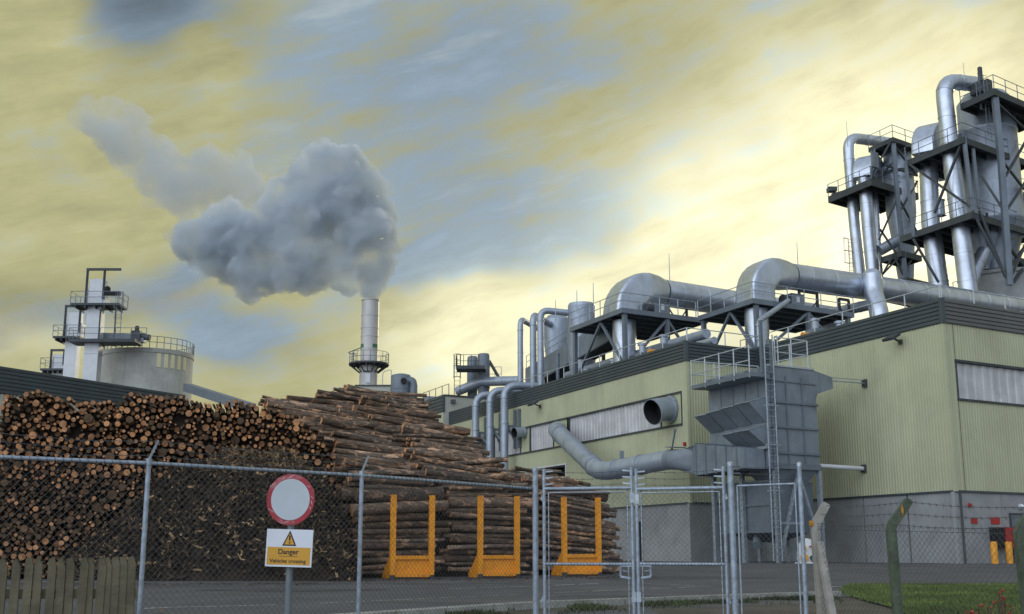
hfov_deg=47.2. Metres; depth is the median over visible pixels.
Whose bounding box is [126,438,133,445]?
log
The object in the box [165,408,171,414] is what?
log
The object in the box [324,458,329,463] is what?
log
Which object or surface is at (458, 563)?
log
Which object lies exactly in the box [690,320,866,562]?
dust filter
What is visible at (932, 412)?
factory building
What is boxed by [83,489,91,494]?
log
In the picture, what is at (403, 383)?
domed vessel
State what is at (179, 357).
slit window
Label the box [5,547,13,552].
log
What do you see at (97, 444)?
log
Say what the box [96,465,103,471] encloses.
log
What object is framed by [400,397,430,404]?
log
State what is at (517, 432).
wall cowl
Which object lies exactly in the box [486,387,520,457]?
downpipe
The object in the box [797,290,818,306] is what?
duct support
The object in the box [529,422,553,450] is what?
window
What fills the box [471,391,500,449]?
downpipe
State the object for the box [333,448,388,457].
log
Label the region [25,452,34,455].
log
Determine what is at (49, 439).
log
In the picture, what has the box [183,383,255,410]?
inclined conveyor
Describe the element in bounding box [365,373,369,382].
access door
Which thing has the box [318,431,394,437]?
log
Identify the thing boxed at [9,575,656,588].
bark litter
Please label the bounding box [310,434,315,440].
log
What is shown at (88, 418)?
log
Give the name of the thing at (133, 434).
log
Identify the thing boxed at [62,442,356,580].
bark heap
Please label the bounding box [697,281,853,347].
steel platform
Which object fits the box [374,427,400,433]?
log
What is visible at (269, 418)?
log
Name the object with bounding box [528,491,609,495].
log
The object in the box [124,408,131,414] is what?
log
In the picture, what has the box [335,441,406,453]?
log
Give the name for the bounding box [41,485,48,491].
log
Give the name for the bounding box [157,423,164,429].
log
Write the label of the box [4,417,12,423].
log
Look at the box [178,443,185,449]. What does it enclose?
log
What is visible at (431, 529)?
log bookend
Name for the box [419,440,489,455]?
log
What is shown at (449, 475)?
log
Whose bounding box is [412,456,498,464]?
log
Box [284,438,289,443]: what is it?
log
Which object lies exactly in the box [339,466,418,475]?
log
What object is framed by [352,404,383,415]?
log
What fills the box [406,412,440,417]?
log
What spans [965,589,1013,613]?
rose bush
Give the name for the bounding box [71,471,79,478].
log
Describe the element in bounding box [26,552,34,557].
log
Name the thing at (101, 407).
stacked logs
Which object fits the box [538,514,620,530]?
log
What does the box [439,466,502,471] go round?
log
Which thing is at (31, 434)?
log
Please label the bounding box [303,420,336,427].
log
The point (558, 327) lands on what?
drum vessel
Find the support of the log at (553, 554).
on the log at (540, 561)
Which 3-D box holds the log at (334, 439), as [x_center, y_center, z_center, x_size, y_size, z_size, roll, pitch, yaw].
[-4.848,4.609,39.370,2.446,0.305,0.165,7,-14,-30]
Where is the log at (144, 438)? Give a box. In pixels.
[141,436,148,442]
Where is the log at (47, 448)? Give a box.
[45,445,50,451]
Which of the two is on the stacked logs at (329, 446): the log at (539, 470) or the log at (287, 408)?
the log at (287, 408)
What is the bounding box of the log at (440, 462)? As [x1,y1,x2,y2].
[419,456,486,473]
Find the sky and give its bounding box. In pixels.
[0,0,1023,416]
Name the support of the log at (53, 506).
in the stacked logs at (101, 407)
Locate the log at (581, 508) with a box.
[538,497,614,516]
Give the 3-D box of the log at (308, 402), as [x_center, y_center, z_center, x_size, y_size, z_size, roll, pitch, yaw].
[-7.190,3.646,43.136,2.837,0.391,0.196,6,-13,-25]
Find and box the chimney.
[348,298,388,384]
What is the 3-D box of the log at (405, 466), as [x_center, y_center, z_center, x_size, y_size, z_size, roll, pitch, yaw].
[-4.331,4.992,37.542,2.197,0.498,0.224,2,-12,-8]
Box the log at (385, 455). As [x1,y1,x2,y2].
[343,449,406,457]
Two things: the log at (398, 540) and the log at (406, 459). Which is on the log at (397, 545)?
the log at (398, 540)
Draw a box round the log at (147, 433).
[145,431,150,436]
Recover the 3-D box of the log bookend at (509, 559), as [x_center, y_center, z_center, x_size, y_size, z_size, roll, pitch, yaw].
[-0.571,7.096,36.208,1.360,2.460,1.045,5,-13,-22]
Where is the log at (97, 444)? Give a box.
[94,441,100,447]
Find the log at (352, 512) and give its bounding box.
[350,500,448,516]
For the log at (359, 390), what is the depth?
44.79 m
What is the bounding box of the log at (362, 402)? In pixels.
[359,399,400,408]
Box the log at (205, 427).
[202,424,209,431]
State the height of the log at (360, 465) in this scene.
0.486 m
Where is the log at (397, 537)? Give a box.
[352,533,440,538]
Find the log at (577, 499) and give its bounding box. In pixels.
[538,489,609,508]
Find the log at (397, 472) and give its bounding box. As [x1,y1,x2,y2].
[348,470,425,475]
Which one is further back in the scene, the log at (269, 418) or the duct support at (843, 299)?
the duct support at (843, 299)
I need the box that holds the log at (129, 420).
[126,416,134,424]
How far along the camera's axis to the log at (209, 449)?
36.49 m
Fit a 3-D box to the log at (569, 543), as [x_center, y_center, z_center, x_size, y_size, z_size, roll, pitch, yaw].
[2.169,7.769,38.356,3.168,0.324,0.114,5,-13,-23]
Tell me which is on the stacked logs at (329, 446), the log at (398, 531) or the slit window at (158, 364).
the log at (398, 531)
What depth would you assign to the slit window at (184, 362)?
115.95 m
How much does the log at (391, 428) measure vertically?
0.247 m
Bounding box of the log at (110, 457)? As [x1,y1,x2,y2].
[105,452,116,459]
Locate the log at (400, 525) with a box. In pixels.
[355,520,447,528]
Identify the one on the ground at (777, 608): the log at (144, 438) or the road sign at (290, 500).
the road sign at (290, 500)
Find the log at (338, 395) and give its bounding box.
[317,389,363,400]
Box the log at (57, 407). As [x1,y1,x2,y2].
[54,404,61,409]
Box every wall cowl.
[511,426,526,438]
[643,396,677,424]
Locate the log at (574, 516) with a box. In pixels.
[540,511,615,525]
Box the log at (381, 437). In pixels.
[324,431,389,439]
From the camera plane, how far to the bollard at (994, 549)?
53.42 m
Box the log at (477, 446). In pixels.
[402,437,483,449]
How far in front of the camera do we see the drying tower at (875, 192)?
104.83 m
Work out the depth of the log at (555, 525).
38.29 m
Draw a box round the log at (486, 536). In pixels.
[443,533,532,537]
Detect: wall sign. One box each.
[971,518,977,523]
[991,517,999,523]
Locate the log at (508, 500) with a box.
[446,497,531,508]
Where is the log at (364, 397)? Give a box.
[361,395,417,407]
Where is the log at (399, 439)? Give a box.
[394,437,418,442]
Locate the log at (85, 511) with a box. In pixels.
[80,508,87,513]
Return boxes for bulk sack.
[797,538,812,562]
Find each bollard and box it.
[990,541,998,563]
[1005,542,1013,563]
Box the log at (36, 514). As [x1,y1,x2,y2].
[33,513,40,518]
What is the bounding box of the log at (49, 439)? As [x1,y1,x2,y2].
[46,436,53,441]
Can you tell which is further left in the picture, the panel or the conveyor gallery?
the conveyor gallery
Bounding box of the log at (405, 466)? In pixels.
[343,455,410,469]
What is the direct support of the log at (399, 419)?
on the stacked logs at (329, 446)
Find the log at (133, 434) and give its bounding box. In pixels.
[130,432,136,437]
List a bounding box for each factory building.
[449,327,766,561]
[740,284,1023,563]
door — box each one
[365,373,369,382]
[1009,513,1022,562]
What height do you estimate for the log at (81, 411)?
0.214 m
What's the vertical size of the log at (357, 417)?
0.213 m
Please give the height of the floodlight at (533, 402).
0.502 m
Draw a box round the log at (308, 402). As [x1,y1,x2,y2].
[282,399,335,406]
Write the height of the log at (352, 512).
0.554 m
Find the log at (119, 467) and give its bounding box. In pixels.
[114,464,122,471]
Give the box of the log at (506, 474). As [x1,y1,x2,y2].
[501,472,569,477]
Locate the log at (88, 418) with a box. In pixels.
[83,414,94,422]
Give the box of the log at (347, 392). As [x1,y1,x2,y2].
[333,387,367,396]
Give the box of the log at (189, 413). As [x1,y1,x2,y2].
[185,410,192,417]
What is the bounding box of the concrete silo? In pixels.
[100,336,194,405]
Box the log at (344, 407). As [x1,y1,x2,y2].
[336,405,351,409]
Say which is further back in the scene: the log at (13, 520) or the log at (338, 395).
the log at (338, 395)
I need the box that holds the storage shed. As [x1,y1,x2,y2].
[0,366,184,439]
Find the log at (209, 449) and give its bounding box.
[205,445,214,453]
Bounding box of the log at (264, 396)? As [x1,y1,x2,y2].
[262,395,323,410]
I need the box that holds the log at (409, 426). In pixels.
[401,423,461,435]
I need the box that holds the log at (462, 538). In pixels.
[450,535,538,545]
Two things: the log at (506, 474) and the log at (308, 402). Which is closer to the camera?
the log at (506, 474)
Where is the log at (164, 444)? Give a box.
[162,441,168,446]
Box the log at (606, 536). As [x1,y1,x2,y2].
[538,527,619,539]
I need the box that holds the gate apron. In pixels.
[539,599,839,613]
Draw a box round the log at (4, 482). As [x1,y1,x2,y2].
[1,479,9,486]
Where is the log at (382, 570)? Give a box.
[361,565,440,574]
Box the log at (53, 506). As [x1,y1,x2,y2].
[51,504,58,509]
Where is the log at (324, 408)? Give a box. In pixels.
[265,398,338,411]
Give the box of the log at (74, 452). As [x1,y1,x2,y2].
[71,449,77,455]
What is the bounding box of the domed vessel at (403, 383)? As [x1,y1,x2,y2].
[390,373,417,397]
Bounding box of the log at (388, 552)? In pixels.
[355,549,427,557]
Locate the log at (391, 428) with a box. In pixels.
[378,427,401,429]
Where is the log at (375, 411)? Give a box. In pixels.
[357,406,442,423]
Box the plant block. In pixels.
[422,384,486,424]
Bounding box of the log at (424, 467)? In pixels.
[422,465,482,476]
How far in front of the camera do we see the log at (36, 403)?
35.87 m
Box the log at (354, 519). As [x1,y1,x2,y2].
[352,513,428,522]
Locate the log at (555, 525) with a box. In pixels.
[538,520,615,534]
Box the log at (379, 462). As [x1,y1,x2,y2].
[335,456,415,469]
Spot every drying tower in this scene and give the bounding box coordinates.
[826,125,927,282]
[899,66,1023,296]
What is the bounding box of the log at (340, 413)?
[335,411,367,417]
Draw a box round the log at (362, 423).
[298,418,377,426]
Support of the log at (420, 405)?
on the stacked logs at (329, 446)
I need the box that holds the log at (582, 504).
[538,495,616,512]
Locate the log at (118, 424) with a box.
[115,421,122,427]
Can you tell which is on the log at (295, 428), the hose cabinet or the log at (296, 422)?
the log at (296, 422)
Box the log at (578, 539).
[541,531,616,547]
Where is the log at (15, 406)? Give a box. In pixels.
[13,403,20,409]
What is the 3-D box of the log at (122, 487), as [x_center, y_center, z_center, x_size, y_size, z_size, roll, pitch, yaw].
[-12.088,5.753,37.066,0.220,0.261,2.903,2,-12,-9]
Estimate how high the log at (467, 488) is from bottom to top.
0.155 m
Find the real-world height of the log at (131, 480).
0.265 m
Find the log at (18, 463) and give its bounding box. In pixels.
[15,461,23,467]
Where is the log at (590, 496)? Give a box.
[538,480,608,501]
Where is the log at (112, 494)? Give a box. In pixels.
[107,490,118,499]
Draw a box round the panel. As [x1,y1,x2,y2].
[733,463,801,613]
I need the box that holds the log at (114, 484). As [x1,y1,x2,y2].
[112,480,119,486]
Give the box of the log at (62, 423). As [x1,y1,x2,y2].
[59,420,67,427]
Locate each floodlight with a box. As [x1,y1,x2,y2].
[527,400,540,407]
[882,332,901,344]
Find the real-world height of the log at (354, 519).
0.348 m
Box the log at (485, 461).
[424,457,507,465]
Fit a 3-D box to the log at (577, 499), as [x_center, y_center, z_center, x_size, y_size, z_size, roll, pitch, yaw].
[2.029,6.330,38.677,2.606,0.612,0.167,5,-13,-22]
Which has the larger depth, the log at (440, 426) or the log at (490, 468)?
the log at (440, 426)
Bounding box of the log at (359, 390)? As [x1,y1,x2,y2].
[345,387,377,393]
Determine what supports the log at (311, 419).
on the log
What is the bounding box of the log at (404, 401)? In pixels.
[385,397,420,403]
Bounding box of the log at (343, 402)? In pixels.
[320,398,353,404]
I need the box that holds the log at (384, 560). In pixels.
[356,556,442,562]
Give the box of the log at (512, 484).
[441,482,527,487]
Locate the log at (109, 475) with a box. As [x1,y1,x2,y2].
[104,472,112,478]
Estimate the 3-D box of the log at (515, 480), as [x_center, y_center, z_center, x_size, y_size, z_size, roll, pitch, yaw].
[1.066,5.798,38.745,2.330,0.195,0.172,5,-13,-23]
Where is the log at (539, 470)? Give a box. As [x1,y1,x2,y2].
[498,468,560,472]
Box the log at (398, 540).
[353,538,444,542]
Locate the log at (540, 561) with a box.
[538,559,622,564]
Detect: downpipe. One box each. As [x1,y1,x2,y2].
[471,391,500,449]
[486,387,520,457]
[500,382,536,472]
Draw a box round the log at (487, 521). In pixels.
[448,519,531,526]
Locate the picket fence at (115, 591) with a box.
[0,556,137,613]
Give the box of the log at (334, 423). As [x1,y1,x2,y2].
[320,417,391,435]
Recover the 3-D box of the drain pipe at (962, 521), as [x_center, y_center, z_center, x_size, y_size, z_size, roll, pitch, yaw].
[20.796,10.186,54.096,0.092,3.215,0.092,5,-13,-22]
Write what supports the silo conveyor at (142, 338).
on the bucket elevator at (96, 304)
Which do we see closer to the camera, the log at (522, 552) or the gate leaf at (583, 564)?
the gate leaf at (583, 564)
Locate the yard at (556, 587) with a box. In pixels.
[6,561,1017,596]
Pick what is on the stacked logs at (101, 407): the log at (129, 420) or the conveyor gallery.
the log at (129, 420)
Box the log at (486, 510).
[444,508,526,513]
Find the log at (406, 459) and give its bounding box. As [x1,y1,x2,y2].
[335,454,408,460]
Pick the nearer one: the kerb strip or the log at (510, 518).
the kerb strip
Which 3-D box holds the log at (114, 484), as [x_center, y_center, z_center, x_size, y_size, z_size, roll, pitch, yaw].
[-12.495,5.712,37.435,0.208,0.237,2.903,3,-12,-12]
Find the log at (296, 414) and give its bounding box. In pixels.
[285,409,366,421]
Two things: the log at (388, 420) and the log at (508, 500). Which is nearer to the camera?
the log at (508, 500)
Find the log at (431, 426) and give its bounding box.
[373,423,436,429]
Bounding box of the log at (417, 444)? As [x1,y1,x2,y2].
[410,441,483,456]
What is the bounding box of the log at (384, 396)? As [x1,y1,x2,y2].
[343,391,422,400]
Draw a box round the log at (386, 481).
[350,477,433,485]
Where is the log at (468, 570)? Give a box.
[448,567,532,574]
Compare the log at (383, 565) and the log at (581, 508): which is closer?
the log at (383, 565)
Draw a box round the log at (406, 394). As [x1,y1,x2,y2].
[353,391,426,396]
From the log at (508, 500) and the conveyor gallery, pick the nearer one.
the log at (508, 500)
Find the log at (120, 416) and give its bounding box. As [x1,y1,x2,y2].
[116,413,124,419]
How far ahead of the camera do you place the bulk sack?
55.12 m
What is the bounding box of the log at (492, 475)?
[483,472,513,478]
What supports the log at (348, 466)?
on the stacked logs at (329, 446)
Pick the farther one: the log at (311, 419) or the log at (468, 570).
the log at (311, 419)
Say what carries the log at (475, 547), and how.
on the log at (522, 552)
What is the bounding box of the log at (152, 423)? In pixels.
[149,420,155,425]
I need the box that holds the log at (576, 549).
[538,543,614,553]
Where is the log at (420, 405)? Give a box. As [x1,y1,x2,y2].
[382,403,428,406]
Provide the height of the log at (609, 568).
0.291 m
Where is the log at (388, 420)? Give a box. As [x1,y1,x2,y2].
[371,415,442,430]
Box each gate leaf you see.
[541,467,635,613]
[634,466,731,613]
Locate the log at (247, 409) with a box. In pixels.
[245,406,250,413]
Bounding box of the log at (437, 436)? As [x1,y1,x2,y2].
[392,434,481,440]
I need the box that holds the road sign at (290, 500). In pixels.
[265,474,314,613]
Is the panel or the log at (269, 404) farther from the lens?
the log at (269, 404)
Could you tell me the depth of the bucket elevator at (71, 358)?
119.21 m
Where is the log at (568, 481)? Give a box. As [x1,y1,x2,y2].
[521,476,578,484]
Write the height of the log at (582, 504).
0.580 m
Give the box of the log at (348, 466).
[345,465,393,469]
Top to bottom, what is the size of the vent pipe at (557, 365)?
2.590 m
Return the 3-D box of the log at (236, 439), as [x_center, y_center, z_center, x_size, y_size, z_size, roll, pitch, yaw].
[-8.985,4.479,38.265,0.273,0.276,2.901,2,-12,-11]
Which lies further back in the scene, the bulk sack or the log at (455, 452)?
the bulk sack
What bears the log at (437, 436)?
on the log at (477, 446)
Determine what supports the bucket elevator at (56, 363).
on the yard at (556, 587)
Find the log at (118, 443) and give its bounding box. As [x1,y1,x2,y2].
[115,438,122,445]
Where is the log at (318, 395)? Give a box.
[315,392,358,401]
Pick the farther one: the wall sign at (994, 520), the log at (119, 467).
the wall sign at (994, 520)
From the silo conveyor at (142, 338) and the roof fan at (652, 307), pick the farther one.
the silo conveyor at (142, 338)
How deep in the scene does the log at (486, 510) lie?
37.26 m
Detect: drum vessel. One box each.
[544,314,567,355]
[568,301,595,374]
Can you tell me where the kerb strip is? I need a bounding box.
[337,591,841,613]
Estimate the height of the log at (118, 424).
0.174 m
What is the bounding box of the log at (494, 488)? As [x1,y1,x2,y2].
[437,480,502,490]
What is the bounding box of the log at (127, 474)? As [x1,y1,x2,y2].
[123,469,131,476]
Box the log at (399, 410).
[347,404,435,414]
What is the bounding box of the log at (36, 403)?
[32,400,41,407]
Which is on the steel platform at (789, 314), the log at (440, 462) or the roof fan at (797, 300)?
the roof fan at (797, 300)
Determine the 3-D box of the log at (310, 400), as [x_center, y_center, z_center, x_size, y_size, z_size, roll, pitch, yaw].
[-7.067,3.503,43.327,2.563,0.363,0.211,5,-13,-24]
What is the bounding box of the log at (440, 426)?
[372,419,452,429]
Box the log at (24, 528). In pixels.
[20,525,30,531]
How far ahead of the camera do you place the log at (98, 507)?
35.82 m
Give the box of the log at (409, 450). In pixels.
[404,448,470,456]
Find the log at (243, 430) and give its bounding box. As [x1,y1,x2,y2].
[241,428,246,433]
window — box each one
[156,353,160,366]
[164,354,168,367]
[171,355,174,368]
[177,356,180,369]
[183,357,185,370]
[494,432,520,457]
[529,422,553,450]
[568,397,661,441]
[954,359,1023,406]
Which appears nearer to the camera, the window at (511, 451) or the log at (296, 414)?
the log at (296, 414)
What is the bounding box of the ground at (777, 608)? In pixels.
[494,597,904,613]
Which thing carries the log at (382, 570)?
on the yard at (556, 587)
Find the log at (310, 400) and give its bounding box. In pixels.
[286,395,334,404]
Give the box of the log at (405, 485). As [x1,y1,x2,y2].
[388,483,437,486]
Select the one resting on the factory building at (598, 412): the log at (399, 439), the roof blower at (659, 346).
the roof blower at (659, 346)
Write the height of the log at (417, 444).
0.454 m
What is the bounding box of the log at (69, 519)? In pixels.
[66,516,76,523]
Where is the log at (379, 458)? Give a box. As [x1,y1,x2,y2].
[346,454,411,461]
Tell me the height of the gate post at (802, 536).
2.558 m
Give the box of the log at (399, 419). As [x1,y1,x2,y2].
[368,414,419,422]
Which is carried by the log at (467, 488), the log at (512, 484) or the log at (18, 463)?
the log at (512, 484)
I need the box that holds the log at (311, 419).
[303,416,367,428]
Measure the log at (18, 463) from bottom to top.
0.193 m
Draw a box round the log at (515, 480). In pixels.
[511,479,531,482]
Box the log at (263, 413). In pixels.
[260,410,265,417]
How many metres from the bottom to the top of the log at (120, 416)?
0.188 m
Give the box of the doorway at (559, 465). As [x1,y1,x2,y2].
[538,463,566,476]
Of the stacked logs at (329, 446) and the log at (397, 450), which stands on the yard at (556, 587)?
the stacked logs at (329, 446)
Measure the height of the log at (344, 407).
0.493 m
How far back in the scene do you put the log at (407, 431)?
40.92 m
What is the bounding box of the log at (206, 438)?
[203,435,209,441]
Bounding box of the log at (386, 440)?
[331,433,391,442]
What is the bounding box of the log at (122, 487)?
[118,484,128,491]
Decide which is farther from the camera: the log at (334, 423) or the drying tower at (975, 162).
the drying tower at (975, 162)
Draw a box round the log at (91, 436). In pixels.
[88,434,95,439]
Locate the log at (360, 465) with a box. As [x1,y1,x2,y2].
[343,459,416,476]
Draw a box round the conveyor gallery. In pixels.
[525,328,612,382]
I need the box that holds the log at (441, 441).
[408,437,481,445]
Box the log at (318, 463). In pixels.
[314,459,320,465]
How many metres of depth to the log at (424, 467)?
37.55 m
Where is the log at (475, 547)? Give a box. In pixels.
[447,544,529,549]
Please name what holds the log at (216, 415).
on the stacked logs at (101, 407)
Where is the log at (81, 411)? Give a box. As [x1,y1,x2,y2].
[79,408,85,415]
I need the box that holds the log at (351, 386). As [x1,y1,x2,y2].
[347,384,367,389]
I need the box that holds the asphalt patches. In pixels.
[159,576,776,613]
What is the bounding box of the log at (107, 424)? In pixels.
[104,421,110,427]
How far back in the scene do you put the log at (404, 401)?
44.73 m
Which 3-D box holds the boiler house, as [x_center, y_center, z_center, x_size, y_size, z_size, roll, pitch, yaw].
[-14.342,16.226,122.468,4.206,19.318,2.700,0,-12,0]
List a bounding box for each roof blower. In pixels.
[629,343,646,357]
[647,334,673,351]
[800,318,822,334]
[834,320,844,325]
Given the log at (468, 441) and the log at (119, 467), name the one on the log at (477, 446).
the log at (468, 441)
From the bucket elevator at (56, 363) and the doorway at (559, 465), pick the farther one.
the bucket elevator at (56, 363)
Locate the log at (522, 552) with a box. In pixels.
[447,549,538,554]
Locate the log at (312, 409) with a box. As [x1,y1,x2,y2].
[267,400,333,414]
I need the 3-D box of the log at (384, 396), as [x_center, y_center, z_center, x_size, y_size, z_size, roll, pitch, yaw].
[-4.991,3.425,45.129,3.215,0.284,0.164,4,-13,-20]
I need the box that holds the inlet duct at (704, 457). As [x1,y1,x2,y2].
[548,422,764,479]
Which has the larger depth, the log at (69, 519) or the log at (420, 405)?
the log at (420, 405)
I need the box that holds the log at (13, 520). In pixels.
[11,518,20,523]
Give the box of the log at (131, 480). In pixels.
[127,478,134,484]
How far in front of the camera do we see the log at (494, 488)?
37.45 m
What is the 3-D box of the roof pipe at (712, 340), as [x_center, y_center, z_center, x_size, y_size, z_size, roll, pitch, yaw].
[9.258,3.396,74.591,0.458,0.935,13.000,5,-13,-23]
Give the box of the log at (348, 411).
[338,408,367,416]
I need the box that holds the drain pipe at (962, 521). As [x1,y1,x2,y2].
[959,493,966,563]
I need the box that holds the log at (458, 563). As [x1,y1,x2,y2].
[443,562,525,565]
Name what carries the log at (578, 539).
on the log at (569, 543)
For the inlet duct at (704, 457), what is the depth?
62.90 m
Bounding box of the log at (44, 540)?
[42,538,51,544]
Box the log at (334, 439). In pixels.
[333,438,400,446]
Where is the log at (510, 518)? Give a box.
[450,512,531,521]
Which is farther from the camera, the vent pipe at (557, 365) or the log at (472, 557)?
the vent pipe at (557, 365)
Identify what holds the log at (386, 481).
on the log at (405, 485)
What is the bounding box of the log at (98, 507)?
[91,502,101,511]
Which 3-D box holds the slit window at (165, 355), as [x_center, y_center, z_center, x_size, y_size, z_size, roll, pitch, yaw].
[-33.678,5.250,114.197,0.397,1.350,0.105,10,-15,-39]
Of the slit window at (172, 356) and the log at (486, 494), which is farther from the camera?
the slit window at (172, 356)
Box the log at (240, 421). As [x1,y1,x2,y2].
[237,417,243,425]
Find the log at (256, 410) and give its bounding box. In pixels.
[254,406,258,415]
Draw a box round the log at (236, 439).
[231,436,239,445]
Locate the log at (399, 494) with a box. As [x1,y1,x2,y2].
[354,487,444,501]
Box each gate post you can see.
[532,467,538,613]
[727,461,738,613]
[796,462,808,613]
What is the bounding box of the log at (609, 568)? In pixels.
[539,565,618,572]
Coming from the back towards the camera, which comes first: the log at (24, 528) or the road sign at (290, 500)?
the log at (24, 528)
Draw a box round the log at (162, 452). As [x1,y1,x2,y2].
[158,448,166,457]
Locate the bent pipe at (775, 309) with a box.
[755,298,790,346]
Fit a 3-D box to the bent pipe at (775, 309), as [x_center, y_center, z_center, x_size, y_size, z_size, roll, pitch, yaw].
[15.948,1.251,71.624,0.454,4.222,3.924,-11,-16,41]
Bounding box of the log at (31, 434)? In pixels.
[29,432,39,439]
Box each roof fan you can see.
[643,301,670,313]
[779,293,803,304]
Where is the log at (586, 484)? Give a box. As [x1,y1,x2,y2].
[514,466,590,486]
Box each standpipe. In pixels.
[517,318,529,381]
[529,312,552,382]
[537,308,567,384]
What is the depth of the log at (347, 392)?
44.14 m
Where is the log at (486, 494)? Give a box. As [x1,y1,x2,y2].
[445,493,529,496]
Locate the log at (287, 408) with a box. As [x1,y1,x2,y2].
[274,404,335,415]
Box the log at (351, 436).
[332,430,397,444]
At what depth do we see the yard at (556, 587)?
32.05 m
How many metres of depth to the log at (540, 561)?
38.56 m
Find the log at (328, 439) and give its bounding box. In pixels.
[323,436,401,448]
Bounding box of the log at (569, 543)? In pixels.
[539,540,621,549]
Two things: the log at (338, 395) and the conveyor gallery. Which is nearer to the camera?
the log at (338, 395)
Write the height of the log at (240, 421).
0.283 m
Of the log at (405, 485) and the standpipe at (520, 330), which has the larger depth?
the standpipe at (520, 330)
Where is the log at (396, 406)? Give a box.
[388,403,423,410]
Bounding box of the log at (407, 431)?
[401,428,441,434]
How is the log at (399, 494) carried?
on the log at (352, 512)
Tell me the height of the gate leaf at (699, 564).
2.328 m
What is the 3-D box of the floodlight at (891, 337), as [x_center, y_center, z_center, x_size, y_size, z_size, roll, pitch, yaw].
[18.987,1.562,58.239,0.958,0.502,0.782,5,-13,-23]
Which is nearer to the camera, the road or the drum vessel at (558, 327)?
the road
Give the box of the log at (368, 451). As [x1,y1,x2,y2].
[334,447,400,454]
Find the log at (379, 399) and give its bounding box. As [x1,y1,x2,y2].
[368,395,425,410]
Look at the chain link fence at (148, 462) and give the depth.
13.19 m
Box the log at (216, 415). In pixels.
[213,412,219,417]
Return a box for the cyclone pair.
[453,353,517,395]
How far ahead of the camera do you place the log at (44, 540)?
35.08 m
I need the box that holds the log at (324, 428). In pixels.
[322,426,402,446]
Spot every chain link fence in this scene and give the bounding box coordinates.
[0,432,532,613]
[809,498,1023,613]
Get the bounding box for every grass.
[445,595,842,613]
[838,582,1020,613]
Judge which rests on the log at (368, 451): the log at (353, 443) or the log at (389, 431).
the log at (353, 443)
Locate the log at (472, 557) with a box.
[442,554,532,561]
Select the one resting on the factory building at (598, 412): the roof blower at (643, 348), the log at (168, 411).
the roof blower at (643, 348)
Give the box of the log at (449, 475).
[425,468,510,484]
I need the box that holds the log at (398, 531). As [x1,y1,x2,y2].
[353,528,449,534]
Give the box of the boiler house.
[355,369,391,391]
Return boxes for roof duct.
[603,273,835,362]
[736,258,1023,347]
[829,268,888,316]
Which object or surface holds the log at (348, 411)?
on the stacked logs at (329, 446)
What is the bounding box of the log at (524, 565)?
[461,564,529,567]
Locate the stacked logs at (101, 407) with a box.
[0,389,355,577]
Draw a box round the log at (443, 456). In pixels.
[413,450,490,464]
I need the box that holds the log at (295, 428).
[293,426,298,431]
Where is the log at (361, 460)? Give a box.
[345,458,374,463]
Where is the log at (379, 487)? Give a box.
[364,485,418,488]
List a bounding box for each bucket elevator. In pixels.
[40,349,64,375]
[52,305,85,377]
[68,268,146,381]
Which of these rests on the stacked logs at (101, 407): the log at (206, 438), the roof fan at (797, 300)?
the log at (206, 438)
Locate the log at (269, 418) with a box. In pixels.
[266,414,272,421]
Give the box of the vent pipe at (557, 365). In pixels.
[555,353,559,379]
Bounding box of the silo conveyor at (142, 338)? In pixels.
[103,326,150,346]
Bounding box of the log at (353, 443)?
[337,439,401,453]
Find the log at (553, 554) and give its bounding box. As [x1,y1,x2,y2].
[532,550,619,559]
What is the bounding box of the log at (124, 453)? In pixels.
[119,451,129,459]
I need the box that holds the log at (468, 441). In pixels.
[406,433,475,442]
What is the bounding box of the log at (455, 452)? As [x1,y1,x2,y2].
[411,447,481,456]
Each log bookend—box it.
[382,495,434,578]
[468,496,519,577]
[551,497,601,575]
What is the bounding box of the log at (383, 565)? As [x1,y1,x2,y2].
[362,559,444,569]
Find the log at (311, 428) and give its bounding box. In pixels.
[309,426,374,434]
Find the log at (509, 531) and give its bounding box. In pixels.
[452,524,529,534]
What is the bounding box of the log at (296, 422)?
[293,419,299,425]
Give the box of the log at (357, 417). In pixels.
[347,416,366,419]
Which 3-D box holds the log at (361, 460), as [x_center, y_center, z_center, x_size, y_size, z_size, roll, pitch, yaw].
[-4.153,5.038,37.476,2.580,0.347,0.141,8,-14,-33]
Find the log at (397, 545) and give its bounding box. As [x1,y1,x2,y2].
[353,542,435,549]
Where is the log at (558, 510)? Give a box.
[531,505,616,517]
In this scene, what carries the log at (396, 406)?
on the log at (399, 410)
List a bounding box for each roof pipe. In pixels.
[564,329,710,376]
[697,337,717,343]
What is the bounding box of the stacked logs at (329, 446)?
[258,391,614,573]
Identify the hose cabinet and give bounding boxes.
[989,527,1013,547]
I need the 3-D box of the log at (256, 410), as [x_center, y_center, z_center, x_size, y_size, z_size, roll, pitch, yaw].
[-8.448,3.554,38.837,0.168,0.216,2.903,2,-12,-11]
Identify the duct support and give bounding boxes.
[670,309,687,315]
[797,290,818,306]
[838,297,850,311]
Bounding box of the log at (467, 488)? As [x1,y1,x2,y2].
[449,486,521,491]
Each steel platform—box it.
[570,292,707,374]
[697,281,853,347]
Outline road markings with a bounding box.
[143,583,691,608]
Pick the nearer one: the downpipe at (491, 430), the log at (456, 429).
the log at (456, 429)
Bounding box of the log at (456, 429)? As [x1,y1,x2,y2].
[443,425,470,434]
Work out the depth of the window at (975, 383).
57.12 m
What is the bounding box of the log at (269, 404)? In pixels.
[266,402,303,409]
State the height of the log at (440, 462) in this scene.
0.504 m
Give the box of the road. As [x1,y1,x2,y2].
[4,597,631,613]

